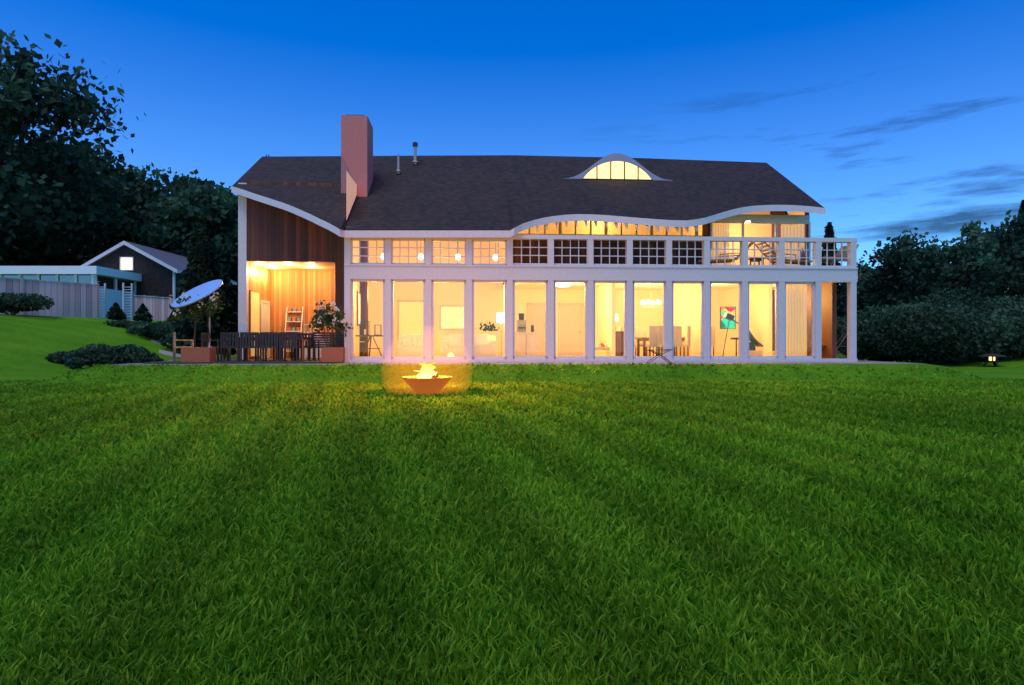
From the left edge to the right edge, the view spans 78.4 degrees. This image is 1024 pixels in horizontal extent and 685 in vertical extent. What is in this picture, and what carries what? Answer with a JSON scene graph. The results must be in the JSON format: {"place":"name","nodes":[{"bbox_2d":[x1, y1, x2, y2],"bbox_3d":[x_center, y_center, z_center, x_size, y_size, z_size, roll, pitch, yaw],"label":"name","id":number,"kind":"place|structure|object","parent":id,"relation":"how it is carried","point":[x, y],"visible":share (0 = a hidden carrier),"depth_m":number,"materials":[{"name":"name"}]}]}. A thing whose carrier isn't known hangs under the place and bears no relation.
{"place":"outdoors","nodes":[
{"label":"outdoors","id":0,"kind":"place"},
{"bbox_2d":[249,290,259,356],"bbox_3d":[-9.243,-0.670,22.590,0.050,2.360,1.010,0,0,-4],"label":"door","id":1,"kind":"structure","parent":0,"point":[254,311],"depth_m":22.53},
{"bbox_2d":[260,300,269,357],"bbox_3d":[-9.311,-0.470,23.689,0.050,2.210,1.010,0,0,-3],"label":"porch door","id":2,"kind":"structure","parent":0,"point":[264,316],"depth_m":23.72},
{"bbox_2d":[299,324,329,357],"bbox_3d":[-7.496,-0.062,24.275,1.350,1.285,0.550,0,0,-3],"label":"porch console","id":3,"kind":"object","parent":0,"point":[305,352],"visible":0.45,"depth_m":24.00,"materials":[{"name":"wood"}]},
{"bbox_2d":[474,321,498,335],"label":"potted plant","id":4,"kind":"object","parent":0,"point":[490,327],"visible":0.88,"depth_m":22.81,"materials":[{"name":"green plant"}]},
{"bbox_2d":[0,314,1023,684],"bbox_3d":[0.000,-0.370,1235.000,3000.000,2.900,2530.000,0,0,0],"label":"ground","id":5,"kind":"structure","parent":0,"point":[28,344],"depth_m":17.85,"materials":[{"name":"green plant"}]},
{"bbox_2d":[0,292,54,314],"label":"shrub","id":6,"kind":"object","parent":5,"relation":"on","point":[12,303],"visible":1,"depth_m":27.01,"materials":[{"name":"green plant"}]},
{"bbox_2d":[0,156,72,265],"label":"tree","id":7,"kind":"object","parent":5,"relation":"on","point":[19,255],"visible":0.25,"depth_m":50.80,"materials":[{"name":"green plant"}]},
{"bbox_2d":[0,275,99,317],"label":"tall fence","id":8,"kind":"object","parent":5,"relation":"on","point":[72,299],"visible":0.75,"depth_m":31.09,"materials":[{"name":"grey wood"}]},
{"bbox_2d":[0,266,141,318],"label":"outbuilding","id":9,"kind":"structure","parent":5,"relation":"on","point":[113,279],"depth_m":36.06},
{"bbox_2d":[0,135,141,265],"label":"tree","id":10,"kind":"object","parent":5,"relation":"on","point":[54,258],"visible":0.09,"depth_m":54.45,"materials":[{"name":"green plant"}]},
{"bbox_2d":[45,348,96,363],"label":"shrub","id":11,"kind":"object","parent":5,"relation":"on","point":[61,357],"visible":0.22,"depth_m":21.88,"materials":[{"name":"green plant"}]},
{"bbox_2d":[0,29,145,259],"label":"tree","id":12,"kind":"object","parent":5,"relation":"on","point":[58,218],"visible":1,"depth_m":41.38,"materials":[{"name":"green plant"}]},
{"bbox_2d":[64,352,133,369],"bbox_3d":[-13.995,0.726,21.480,2.016,0.859,1.419,0,0,0],"label":"shrub","id":13,"kind":"object","parent":5,"relation":"on","point":[74,362],"visible":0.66,"depth_m":21.08,"materials":[{"name":"green plant"}]},
{"bbox_2d":[74,342,150,363],"bbox_3d":[-13.866,0.560,21.822,2.245,1.193,1.559,0,0,-36],"label":"shrub","id":14,"kind":"object","parent":5,"relation":"on","point":[131,350],"visible":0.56,"depth_m":21.61,"materials":[{"name":"green plant"}]},
{"bbox_2d":[99,283,132,318],"bbox_3d":[-20.849,-2.170,32.950,1.814,1.900,0.370,0,0,0],"label":"trellis","id":15,"kind":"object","parent":5,"relation":"on","point":[123,300],"depth_m":32.94,"materials":[{"name":"white paint"}]},
{"bbox_2d":[106,302,126,319],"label":"cone shrub","id":16,"kind":"object","parent":5,"relation":"on","point":[116,312],"visible":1,"depth_m":30.85,"materials":[{"name":"green plant"}]},
{"bbox_2d":[103,319,147,326],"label":"shrub","id":17,"kind":"object","parent":5,"relation":"on","point":[122,323],"visible":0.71,"depth_m":29.09,"materials":[{"name":"green plant"}]},
{"bbox_2d":[133,303,152,321],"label":"cone shrub","id":18,"kind":"object","parent":5,"relation":"on","point":[142,313],"visible":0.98,"depth_m":31.32,"materials":[{"name":"green plant"}]},
{"bbox_2d":[125,351,163,362],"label":"shrub","id":19,"kind":"object","parent":5,"relation":"on","point":[153,356],"visible":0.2,"depth_m":22.16,"materials":[{"name":"green plant"}]},
{"bbox_2d":[125,320,173,338],"bbox_3d":[-16.309,-0.538,28.966,2.417,0.975,2.183,0,0,0],"label":"shrub","id":20,"kind":"object","parent":5,"relation":"on","point":[160,329],"visible":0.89,"depth_m":28.38,"materials":[{"name":"green plant"}]},
{"bbox_2d":[130,294,172,320],"bbox_3d":[-19.337,-1.809,33.700,2.018,1.702,0.150,0,0,-16],"label":"fence","id":21,"kind":"object","parent":5,"relation":"on","point":[158,308],"visible":0.59,"depth_m":33.78,"materials":[{"name":"grey wood"}]},
{"bbox_2d":[71,162,237,277],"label":"tree","id":22,"kind":"object","parent":5,"relation":"on","point":[119,235],"visible":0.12,"depth_m":53.54,"materials":[{"name":"green plant"}]},
{"bbox_2d":[130,320,180,360],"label":"stepping stones","id":23,"kind":"object","parent":5,"relation":"on","point":[168,353],"visible":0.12,"depth_m":27.21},
{"bbox_2d":[81,241,236,311],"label":"cottage","id":24,"kind":"structure","parent":5,"relation":"on","point":[160,271],"depth_m":40.00,"materials":[{"name":"wood"}]},
{"bbox_2d":[160,332,180,350],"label":"shrub","id":25,"kind":"object","parent":5,"relation":"on","point":[166,341],"visible":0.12,"depth_m":27.51,"materials":[{"name":"green plant"}]},
{"bbox_2d":[123,178,237,303],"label":"tree","id":26,"kind":"object","parent":5,"relation":"on","point":[171,222],"visible":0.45,"depth_m":48.64,"materials":[{"name":"green plant"}]},
{"bbox_2d":[170,222,227,351],"bbox_3d":[-12.096,-1.910,24.537,2.020,5.593,2.128,0,0,27],"label":"arborvitae","id":27,"kind":"object","parent":5,"relation":"on","point":[201,254],"visible":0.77,"depth_m":24.15,"materials":[{"name":"green plant"}]},
{"bbox_2d":[216,267,237,357],"bbox_3d":[-12.423,-1.166,26.992,1.730,4.187,1.701,0,0,0],"label":"arborvitae","id":28,"kind":"object","parent":5,"relation":"on","point":[226,287],"visible":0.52,"depth_m":26.84,"materials":[{"name":"green plant"}]},
{"bbox_2d":[247,182,367,357],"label":"cedar wall","id":29,"kind":"structure","parent":5,"relation":"on","point":[275,234],"depth_m":21.95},
{"bbox_2d":[402,374,452,394],"bbox_3d":[-1.755,0.849,13.000,1.060,0.462,1.060,0,0,0],"label":"fire bowl","id":30,"kind":"object","parent":5,"relation":"on","point":[435,383],"visible":0.77,"depth_m":12.70,"materials":[{"name":"brown metal"}]},
{"bbox_2d":[413,362,436,377],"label":"flames","id":31,"kind":"object","parent":30,"relation":"on","point":[426,371],"visible":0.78,"depth_m":12.88,"materials":[{"name":"yellow"}]},
{"bbox_2d":[133,360,924,364],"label":"walkway","id":32,"kind":"structure","parent":5,"relation":"on","point":[858,362],"depth_m":18.91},
{"bbox_2d":[143,358,343,363],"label":"deck","id":33,"kind":"structure","parent":32,"relation":"on","point":[269,361],"depth_m":18.85,"materials":[{"name":"wood"}]},
{"bbox_2d":[173,332,192,360],"bbox_3d":[-10.345,0.134,19.768,0.550,0.905,0.565,0,0,-32],"label":"chair","id":34,"kind":"object","parent":33,"relation":"on","point":[175,346],"visible":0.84,"depth_m":19.48,"materials":[{"name":"brown wood"}]},
{"bbox_2d":[167,292,224,361],"bbox_3d":[-9.473,-0.484,19.091,1.664,2.140,0.974,0,0,15],"label":"planter","id":35,"kind":"object","parent":33,"relation":"on","point":[194,353],"visible":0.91,"depth_m":18.90,"materials":[{"name":"green plant"}]},
{"bbox_2d":[171,280,222,346],"bbox_3d":[-9.644,-0.902,19.254,1.519,2.164,1.449,0,0,-4],"label":"disc parasol","id":36,"kind":"object","parent":33,"relation":"on","point":[200,292],"visible":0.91,"depth_m":19.18,"materials":[{"name":"fabric"}]},
{"bbox_2d":[201,333,224,360],"bbox_3d":[-9.680,0.134,20.360,0.550,0.905,0.565,0,0,-4],"label":"chair","id":37,"kind":"object","parent":33,"relation":"on","point":[204,339],"visible":0.72,"depth_m":20.10,"materials":[{"name":"wood"}]},
{"bbox_2d":[220,332,244,361],"bbox_3d":[-8.724,0.134,19.637,0.565,0.905,0.550,0,0,-4],"label":"chair","id":38,"kind":"object","parent":33,"relation":"on","point":[225,342],"visible":0.89,"depth_m":19.38,"materials":[{"name":"wood"}]},
{"bbox_2d":[238,183,248,358],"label":"column","id":39,"kind":"structure","parent":33,"relation":"on","point":[243,294],"depth_m":21.81,"materials":[{"name":"white paint"}]},
{"bbox_2d":[240,332,263,360],"bbox_3d":[-8.133,0.134,19.673,0.565,0.905,0.550,0,0,-4],"label":"chair","id":40,"kind":"object","parent":33,"relation":"on","point":[249,342],"visible":0.91,"depth_m":19.41,"materials":[{"name":"wood"}]},
{"bbox_2d":[245,333,259,359],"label":"chair","id":41,"kind":"object","parent":33,"relation":"on","point":[255,349],"visible":0.07,"depth_m":21.41,"materials":[{"name":"wood"}]},
{"bbox_2d":[228,337,312,360],"bbox_3d":[-7.885,0.206,20.470,2.495,0.760,1.000,0,0,-4],"label":"outdoor dining table","id":42,"kind":"object","parent":33,"relation":"on","point":[307,339],"visible":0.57,"depth_m":20.12,"materials":[{"name":"wood"}]},
{"bbox_2d":[259,332,282,360],"bbox_3d":[-7.542,0.134,19.709,0.565,0.905,0.550,0,0,-4],"label":"chair","id":43,"kind":"object","parent":33,"relation":"on","point":[262,340],"visible":0.89,"depth_m":19.45,"materials":[{"name":"wood"}]},
{"bbox_2d":[264,333,278,359],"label":"chair","id":44,"kind":"object","parent":33,"relation":"on","point":[273,345],"visible":0.11,"depth_m":21.46,"materials":[{"name":"wood"}]},
{"bbox_2d":[275,334,295,359],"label":"chair","id":45,"kind":"object","parent":33,"relation":"on","point":[291,348],"visible":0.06,"depth_m":21.49,"materials":[{"name":"wood"}]},
{"bbox_2d":[279,332,301,360],"bbox_3d":[-6.952,0.134,19.745,0.565,0.905,0.550,0,0,-4],"label":"chair","id":46,"kind":"object","parent":33,"relation":"on","point":[296,340],"visible":1,"depth_m":19.49,"materials":[{"name":"wood"}]},
{"bbox_2d":[249,262,334,358],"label":"wall","id":47,"kind":"structure","parent":33,"relation":"on","point":[281,287],"depth_m":24.52,"materials":[{"name":"wood"}]},
{"bbox_2d":[283,307,302,357],"bbox_3d":[-8.455,-0.395,24.293,0.640,2.000,0.602,0,0,-3],"label":"ladder shelf","id":48,"kind":"object","parent":33,"relation":"on","point":[293,319],"visible":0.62,"depth_m":24.36,"materials":[{"name":"wood"}]},
{"bbox_2d":[294,333,314,359],"bbox_3d":[-7.047,0.134,21.302,0.565,0.905,0.550,0,0,-4],"label":"chair","id":49,"kind":"object","parent":33,"relation":"on","point":[305,334],"visible":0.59,"depth_m":21.53,"materials":[{"name":"wood"}]},
{"bbox_2d":[314,333,334,360],"bbox_3d":[-6.141,0.134,20.576,0.550,0.905,0.565,0,0,-3],"label":"chair","id":50,"kind":"object","parent":33,"relation":"on","point":[332,341],"visible":0.8,"depth_m":20.32,"materials":[{"name":"wood"}]},
{"bbox_2d":[308,332,343,359],"bbox_3d":[-6.153,0.121,21.198,1.258,0.938,0.608,0,0,-4],"label":"slat bench","id":51,"kind":"object","parent":33,"relation":"on","point":[336,338],"visible":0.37,"depth_m":21.44,"materials":[{"name":"black wood"}]},
{"bbox_2d":[308,300,352,361],"bbox_3d":[-5.570,-0.365,19.410,1.379,1.901,0.894,0,0,-4],"label":"planter","id":52,"kind":"object","parent":33,"relation":"on","point":[322,317],"visible":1,"depth_m":19.23,"materials":[{"name":"green plant"}]},
{"bbox_2d":[646,349,672,363],"bbox_3d":[4.417,0.422,18.868,0.746,0.434,0.340,0,0,-4],"label":"outdoor table","id":53,"kind":"object","parent":32,"relation":"on","point":[658,355],"visible":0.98,"depth_m":18.72,"materials":[{"name":"black metal"}]},
{"bbox_2d":[266,155,836,358],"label":"wall","id":54,"kind":"structure","parent":5,"relation":"on","point":[829,318],"depth_m":21.30,"materials":[{"name":"brown wood"}]},
{"bbox_2d":[231,155,825,237],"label":"roof","id":55,"kind":"structure","parent":54,"relation":"on","point":[476,196],"depth_m":22.00,"materials":[{"name":"grey"}]},
{"bbox_2d":[341,115,372,196],"bbox_3d":[-5.450,-6.310,22.158,0.889,3.083,1.250,0,0,-4],"label":"chimney","id":56,"kind":"object","parent":55,"relation":"on","point":[357,148],"visible":0.82,"depth_m":21.54,"materials":[{"name":"brick"}]},
{"bbox_2d":[396,142,417,173],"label":"roof vents","id":57,"kind":"object","parent":55,"relation":"on","point":[415,161],"visible":1,"depth_m":24.09,"materials":[{"name":"metal"}]},
{"bbox_2d":[536,221,697,232],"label":"rafters","id":58,"kind":"object","parent":55,"relation":"attached to","point":[647,227],"visible":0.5,"depth_m":20.61,"materials":[{"name":"white paint"}]},
{"bbox_2d":[568,153,671,180],"bbox_3d":[3.894,-6.549,24.117,4.152,1.021,1.484,0,0,-4],"label":"dormer window","id":59,"kind":"structure","parent":55,"relation":"on","point":[617,166],"depth_m":23.41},
{"bbox_2d":[346,171,774,355],"bbox_3d":[2.579,-2.420,22.522,15.902,6.000,4.480,0,0,-4],"label":"interior shell","id":60,"kind":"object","parent":54,"relation":"in","point":[489,301],"visible":0.21,"depth_m":24.36},
{"bbox_2d":[357,291,360,325],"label":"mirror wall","id":61,"kind":"structure","parent":60,"relation":"attached to","point":[358,308],"depth_m":21.72,"materials":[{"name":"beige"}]},
{"bbox_2d":[355,321,382,355],"bbox_3d":[-4.660,-0.052,20.744,0.950,1.310,0.695,0,0,-3],"label":"bar table","id":62,"kind":"object","parent":60,"relation":"in","point":[370,337],"visible":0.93,"depth_m":20.80,"materials":[{"name":"brown wood"}]},
{"bbox_2d":[397,300,422,355],"bbox_3d":[-3.865,-0.535,24.345,1.160,2.230,0.046,0,0,-3],"label":"door","id":63,"kind":"structure","parent":60,"relation":"attached to","point":[409,316],"depth_m":24.33,"materials":[{"name":"yellow"}]},
{"bbox_2d":[398,334,422,355],"bbox_3d":[-3.308,0.145,21.391,1.059,0.870,0.870,0,0,-3],"label":"sofa","id":64,"kind":"object","parent":60,"relation":"on","point":[410,344],"visible":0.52,"depth_m":20.99,"materials":[{"name":"white"}]},
{"bbox_2d":[381,241,497,260],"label":"pendant lights","id":65,"kind":"object","parent":60,"relation":"hanging from","point":[421,258],"visible":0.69,"depth_m":21.41,"materials":[{"name":"beige"}]},
{"bbox_2d":[440,305,463,329],"bbox_3d":[-2.256,-0.970,24.446,1.100,0.950,0.051,0,0,-3],"label":"wall picture","id":66,"kind":"object","parent":60,"relation":"attached to","point":[451,317],"visible":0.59,"depth_m":24.43},
{"bbox_2d":[441,334,496,355],"bbox_3d":[-1.484,0.145,21.803,1.880,0.870,0.970,0,0,-3],"label":"white sofa","id":67,"kind":"object","parent":60,"relation":"on","point":[453,344],"visible":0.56,"depth_m":21.38,"materials":[{"name":"white"}]},
{"bbox_2d":[497,313,503,355],"bbox_3d":[-0.371,-0.230,22.081,0.340,1.620,0.340,0,0,-3],"label":"floor lamp","id":68,"kind":"object","parent":60,"relation":"on","point":[500,317],"visible":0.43,"depth_m":21.96,"materials":[{"name":"beige"}]},
{"bbox_2d":[515,313,538,355],"bbox_3d":[0.479,-0.230,22.434,0.880,1.620,0.640,0,0,-3],"label":"cabinet","id":69,"kind":"object","parent":60,"relation":"on","point":[526,343],"visible":0.88,"depth_m":22.14,"materials":[{"name":"white wood"}]},
{"bbox_2d":[527,303,583,355],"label":"interior doors","id":70,"kind":"structure","parent":60,"relation":"attached to","point":[571,329],"depth_m":24.70,"materials":[{"name":"wood"}]},
{"bbox_2d":[556,283,570,286],"bbox_3d":[1.747,-2.005,21.710,0.600,0.150,0.600,0,0,-3],"label":"ceiling light","id":71,"kind":"object","parent":60,"relation":"attached to","point":[562,284],"visible":0.77,"depth_m":21.51,"materials":[{"name":"beige"}]},
{"bbox_2d":[615,331,623,355],"bbox_3d":[3.718,0.090,22.532,0.640,0.980,0.640,0,0,-4],"label":"sideboard","id":72,"kind":"object","parent":60,"relation":"in","point":[619,343],"visible":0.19,"depth_m":22.24,"materials":[{"name":"brown wood"}]},
{"bbox_2d":[634,327,646,355],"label":"dining chair","id":73,"kind":"object","parent":60,"relation":"in","point":[640,331],"visible":0.46,"depth_m":23.54,"materials":[{"name":"beige fabric"}]},
{"bbox_2d":[641,300,661,306],"bbox_3d":[5.005,-1.675,22.610,0.764,0.810,0.684,0,0,-4],"label":"chandelier","id":74,"kind":"object","parent":60,"relation":"hanging from","point":[648,302],"visible":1,"depth_m":22.56,"materials":[{"name":"beige"}]},
{"bbox_2d":[645,326,661,355],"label":"dining chair","id":75,"kind":"object","parent":60,"relation":"in","point":[653,336],"visible":0.54,"depth_m":21.60,"materials":[{"name":"beige fabric"}]},
{"bbox_2d":[635,337,684,355],"bbox_3d":[5.561,0.200,22.644,2.031,0.760,1.000,0,0,-3],"label":"dining table","id":76,"kind":"object","parent":60,"relation":"in","point":[643,339],"visible":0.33,"depth_m":22.20,"materials":[{"name":"brown wood"}]},
{"bbox_2d":[658,326,675,355],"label":"chair","id":77,"kind":"object","parent":60,"relation":"on","point":[660,336],"visible":0.37,"depth_m":21.40,"materials":[{"name":"beige fabric"}]},
{"bbox_2d":[674,326,681,355],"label":"dining chair","id":78,"kind":"object","parent":60,"relation":"in","point":[677,336],"visible":0.36,"depth_m":21.65,"materials":[{"name":"beige fabric"}]},
{"bbox_2d":[683,326,689,355],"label":"dining chair","id":79,"kind":"object","parent":60,"relation":"in","point":[687,345],"visible":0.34,"depth_m":21.68,"materials":[{"name":"beige fabric"}]},
{"bbox_2d":[711,327,714,355],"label":"dining chair","id":80,"kind":"object","parent":60,"relation":"in","point":[713,337],"visible":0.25,"depth_m":22.53,"materials":[{"name":"beige fabric"}]},
{"bbox_2d":[720,307,735,328],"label":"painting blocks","id":81,"kind":"object","parent":60,"relation":"attached to","point":[724,321],"depth_m":23.47,"materials":[{"name":"multicoloured"}]},
{"bbox_2d":[722,313,755,355],"bbox_3d":[8.080,-0.246,22.498,1.400,1.631,0.600,0,0,-4],"label":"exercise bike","id":82,"kind":"object","parent":60,"relation":"in","point":[728,316],"visible":0.29,"depth_m":22.43,"materials":[{"name":"black metal"}]},
{"bbox_2d":[712,223,806,355],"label":"curtains","id":83,"kind":"object","parent":60,"relation":"on","point":[796,319],"visible":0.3,"depth_m":20.96,"materials":[{"name":"beige fabric"}]},
{"bbox_2d":[749,330,774,355],"bbox_3d":[8.923,0.033,22.124,1.500,1.095,0.550,0,0,-3],"label":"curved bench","id":84,"kind":"object","parent":60,"relation":"on","point":[754,341],"visible":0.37,"depth_m":21.88,"materials":[{"name":"wood"}]},
{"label":"balcony deck","id":85,"kind":"structure","parent":60,"relation":"on","visible":0},
{"bbox_2d":[503,211,810,264],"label":"windows","id":86,"kind":"structure","parent":85,"relation":"on","point":[759,225],"depth_m":22.89,"materials":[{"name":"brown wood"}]},
{"bbox_2d":[696,242,753,264],"bbox_3d":[7.267,-2.928,21.442,1.850,0.995,0.640,0,0,6],"label":"lounger","id":87,"kind":"object","parent":85,"relation":"on","point":[727,260],"visible":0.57,"depth_m":21.23,"materials":[{"name":"brown wood"}]},
{"bbox_2d":[748,258,765,264],"bbox_3d":[8.421,-2.675,21.617,0.500,0.450,0.500,0,0,-4],"label":"balcony table","id":88,"kind":"object","parent":85,"relation":"on","point":[758,260],"visible":0.42,"depth_m":21.50,"materials":[{"name":"brown wood"}]},
{"bbox_2d":[755,242,811,264],"bbox_3d":[9.361,-2.928,21.572,1.850,0.995,0.640,0,0,-9],"label":"lounger","id":89,"kind":"object","parent":85,"relation":"on","point":[795,261],"visible":0.46,"depth_m":21.49,"materials":[{"name":"brown wood"}]},
{"bbox_2d":[811,244,858,265],"bbox_3d":[11.115,-2.928,21.594,1.850,0.995,0.640,0,0,-34],"label":"lounger","id":90,"kind":"object","parent":85,"relation":"on","point":[838,254],"visible":0.55,"depth_m":21.82,"materials":[{"name":"brown wood"}]},
{"bbox_2d":[344,234,857,362],"bbox_3d":[3.042,-1.470,20.173,16.579,4.260,0.254,0,0,-3],"label":"facade frame","id":91,"kind":"object","parent":5,"relation":"on","point":[550,274],"visible":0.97,"depth_m":20.10,"materials":[{"name":"paint"}]},
{"bbox_2d":[822,222,846,319],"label":"conifer","id":92,"kind":"object","parent":5,"relation":"on","point":[841,289],"visible":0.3,"depth_m":45.51,"materials":[{"name":"green plant"}]},
{"bbox_2d":[837,333,846,358],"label":"teak chair","id":93,"kind":"object","parent":5,"relation":"on","point":[842,336],"visible":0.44,"depth_m":21.17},
{"bbox_2d":[837,312,870,354],"bbox_3d":[20.455,-0.405,36.923,3.548,2.943,3.698,0,0,0],"label":"shrub","id":94,"kind":"object","parent":5,"relation":"on","point":[841,324],"visible":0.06,"depth_m":36.50,"materials":[{"name":"green plant"}]},
{"bbox_2d":[840,259,890,308],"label":"tree","id":95,"kind":"object","parent":5,"relation":"on","point":[862,267],"visible":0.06,"depth_m":64.53,"materials":[{"name":"green plant"}]},
{"bbox_2d":[839,318,920,361],"bbox_3d":[18.018,0.003,30.114,4.075,2.361,5.054,0,0,41],"label":"shrub","id":96,"kind":"object","parent":5,"relation":"on","point":[866,352],"visible":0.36,"depth_m":29.15,"materials":[{"name":"green plant"}]},
{"bbox_2d":[845,268,934,313],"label":"tree","id":97,"kind":"object","parent":5,"relation":"on","point":[860,304],"visible":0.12,"depth_m":53.47,"materials":[{"name":"green plant"}]},
{"bbox_2d":[857,302,931,326],"bbox_3d":[22.191,-0.638,35.108,5.936,3.218,4.903,0,0,0],"label":"shrub","id":98,"kind":"object","parent":5,"relation":"on","point":[873,313],"visible":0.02,"depth_m":35.39,"materials":[{"name":"green plant"}]},
{"bbox_2d":[858,227,1021,309],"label":"tree","id":99,"kind":"object","parent":5,"relation":"on","point":[923,267],"visible":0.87,"depth_m":45.00,"materials":[{"name":"green plant"}]},
{"bbox_2d":[863,302,1018,365],"bbox_3d":[18.769,-0.379,28.355,6.194,3.051,5.630,0,0,0],"label":"shrub","id":100,"kind":"object","parent":5,"relation":"on","point":[942,331],"visible":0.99,"depth_m":27.09,"materials":[{"name":"green plant"}]},
{"bbox_2d":[904,287,1002,313],"bbox_3d":[25.953,-1.204,36.489,6.295,3.943,5.370,0,0,0],"label":"shrub","id":101,"kind":"object","parent":5,"relation":"on","point":[977,302],"visible":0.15,"depth_m":35.26,"materials":[{"name":"green plant"}]},
{"bbox_2d":[923,215,1023,301],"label":"tree","id":102,"kind":"object","parent":5,"relation":"on","point":[966,233],"visible":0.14,"depth_m":51.13,"materials":[{"name":"green plant"}]},
{"bbox_2d":[937,210,1023,302],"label":"tree","id":103,"kind":"object","parent":5,"relation":"on","point":[1013,236],"visible":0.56,"depth_m":44.97,"materials":[{"name":"green plant"}]},
{"bbox_2d":[977,351,1006,366],"bbox_3d":[19.866,0.710,26.000,1.000,0.705,1.000,0,0,0],"label":"stone lantern","id":104,"kind":"object","parent":5,"relation":"on","point":[991,356],"visible":0.95,"depth_m":25.84,"materials":[{"name":"grey"}]},
{"bbox_2d":[968,314,1023,360],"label":"shrub","id":105,"kind":"object","parent":5,"relation":"on","point":[1014,345],"visible":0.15,"depth_m":28.11,"materials":[{"name":"green plant"}]},
{"bbox_2d":[981,295,1023,309],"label":"shrub","id":106,"kind":"object","parent":5,"relation":"on","point":[1011,303],"visible":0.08,"depth_m":35.98,"materials":[{"name":"green plant"}]},
{"bbox_2d":[984,305,1023,354],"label":"shrub","id":107,"kind":"object","parent":5,"relation":"on","point":[1007,311],"visible":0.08,"depth_m":29.95,"materials":[{"name":"green plant"}]},
{"bbox_2d":[1004,199,1023,294],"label":"tree","id":108,"kind":"object","parent":5,"relation":"on","point":[1021,208],"visible":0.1,"depth_m":63.98,"materials":[{"name":"green plant"}]},
{"bbox_2d":[0,0,1023,284],"label":"sky","id":109,"kind":"structure","parent":0,"point":[894,117],"materials":[{"name":"blue"}]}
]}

